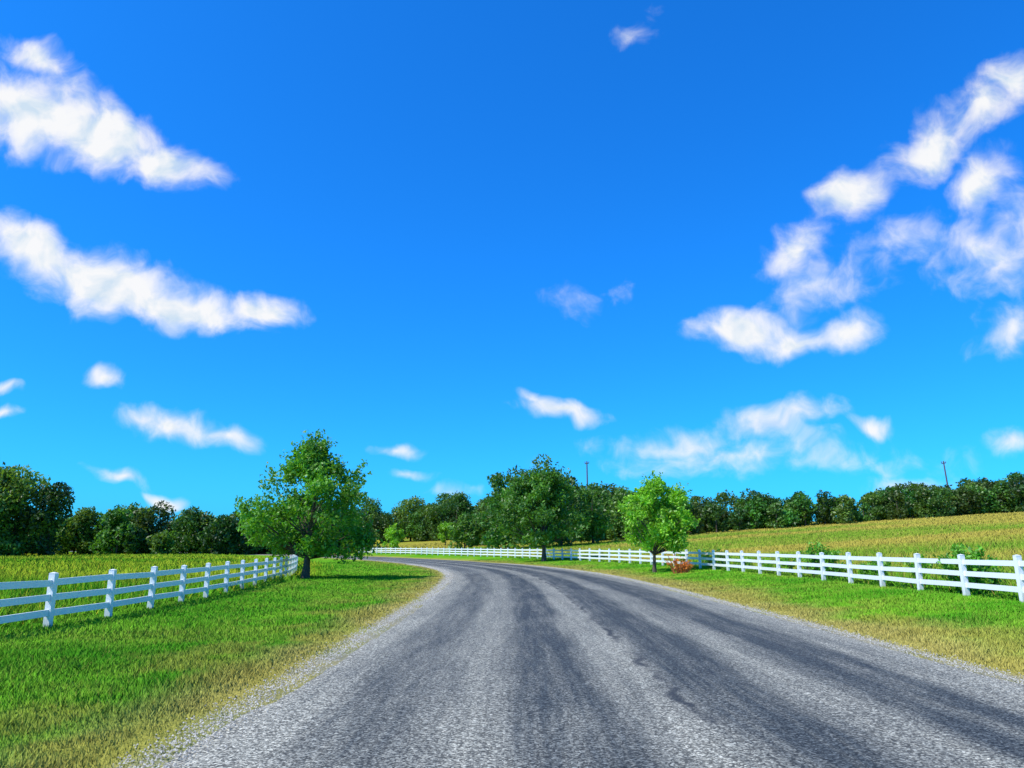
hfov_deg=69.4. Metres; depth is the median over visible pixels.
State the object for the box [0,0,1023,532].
sky
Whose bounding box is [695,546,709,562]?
weed shrub
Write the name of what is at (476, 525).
distant tree line
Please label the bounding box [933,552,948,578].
weed shrub
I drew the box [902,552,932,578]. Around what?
weed shrub
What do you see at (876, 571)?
weed shrub
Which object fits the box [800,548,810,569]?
weed shrub
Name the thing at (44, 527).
distant tree line
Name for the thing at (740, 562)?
weed shrub
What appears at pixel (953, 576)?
weed shrub
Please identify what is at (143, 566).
field grass
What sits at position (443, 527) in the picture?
deciduous tree
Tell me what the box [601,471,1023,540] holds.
distant tree line
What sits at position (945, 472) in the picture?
utility pole
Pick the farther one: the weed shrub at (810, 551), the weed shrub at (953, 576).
the weed shrub at (810, 551)
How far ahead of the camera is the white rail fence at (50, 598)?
18.72 m
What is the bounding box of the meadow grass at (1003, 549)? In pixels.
[368,511,1023,599]
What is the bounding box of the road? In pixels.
[70,551,1023,767]
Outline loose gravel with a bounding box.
[113,563,1023,767]
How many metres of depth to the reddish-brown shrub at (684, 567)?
41.70 m
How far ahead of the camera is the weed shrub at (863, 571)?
28.69 m
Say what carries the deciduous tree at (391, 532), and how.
on the ground at (316, 671)
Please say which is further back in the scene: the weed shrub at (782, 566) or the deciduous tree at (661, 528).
the deciduous tree at (661, 528)
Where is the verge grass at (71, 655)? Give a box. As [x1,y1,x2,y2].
[0,556,1023,767]
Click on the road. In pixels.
(484, 665)
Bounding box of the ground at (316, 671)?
[0,513,1023,767]
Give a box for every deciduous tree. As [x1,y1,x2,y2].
[233,428,382,578]
[382,523,407,549]
[436,521,454,544]
[492,460,592,560]
[614,470,700,572]
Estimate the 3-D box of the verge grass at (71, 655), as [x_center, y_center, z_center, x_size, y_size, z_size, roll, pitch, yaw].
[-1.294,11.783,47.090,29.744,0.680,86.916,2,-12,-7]
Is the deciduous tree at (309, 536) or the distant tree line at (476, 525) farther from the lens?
the distant tree line at (476, 525)
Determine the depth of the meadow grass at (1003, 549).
72.70 m
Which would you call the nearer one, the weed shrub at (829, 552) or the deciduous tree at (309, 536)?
the weed shrub at (829, 552)
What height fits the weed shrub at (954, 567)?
1.536 m
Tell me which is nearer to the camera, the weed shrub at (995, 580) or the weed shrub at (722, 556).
the weed shrub at (995, 580)
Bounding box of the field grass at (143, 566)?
[0,552,335,629]
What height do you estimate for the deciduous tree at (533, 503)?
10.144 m
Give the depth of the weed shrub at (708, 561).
46.66 m
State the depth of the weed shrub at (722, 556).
45.96 m
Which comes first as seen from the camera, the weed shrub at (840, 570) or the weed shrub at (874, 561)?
the weed shrub at (874, 561)
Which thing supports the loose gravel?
on the road
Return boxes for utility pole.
[585,461,588,486]
[941,461,948,487]
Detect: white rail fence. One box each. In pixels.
[0,555,297,626]
[364,547,1023,601]
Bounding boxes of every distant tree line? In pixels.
[0,462,375,555]
[301,453,660,550]
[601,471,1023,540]
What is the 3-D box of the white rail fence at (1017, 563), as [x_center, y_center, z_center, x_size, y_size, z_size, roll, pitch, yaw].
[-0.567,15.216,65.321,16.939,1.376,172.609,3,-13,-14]
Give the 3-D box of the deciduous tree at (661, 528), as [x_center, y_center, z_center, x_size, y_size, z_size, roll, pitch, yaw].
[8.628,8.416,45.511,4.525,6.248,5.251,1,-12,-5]
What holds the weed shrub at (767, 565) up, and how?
on the ground at (316, 671)
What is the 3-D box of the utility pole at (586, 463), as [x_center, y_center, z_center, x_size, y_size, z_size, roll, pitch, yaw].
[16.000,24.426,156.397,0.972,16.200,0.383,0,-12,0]
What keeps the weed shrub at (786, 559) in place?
on the ground at (316, 671)
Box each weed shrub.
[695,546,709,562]
[703,549,716,566]
[715,547,732,563]
[734,557,752,565]
[762,557,772,570]
[772,558,784,567]
[783,557,796,568]
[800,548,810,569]
[807,540,821,576]
[815,543,841,578]
[832,561,853,571]
[858,564,874,579]
[860,556,896,566]
[867,555,890,581]
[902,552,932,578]
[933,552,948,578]
[936,542,972,592]
[939,567,984,589]
[950,542,1001,594]
[983,557,1003,590]
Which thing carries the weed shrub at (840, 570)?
on the ground at (316, 671)
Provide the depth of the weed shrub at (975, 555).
20.85 m
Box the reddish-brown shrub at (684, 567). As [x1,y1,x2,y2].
[662,551,695,573]

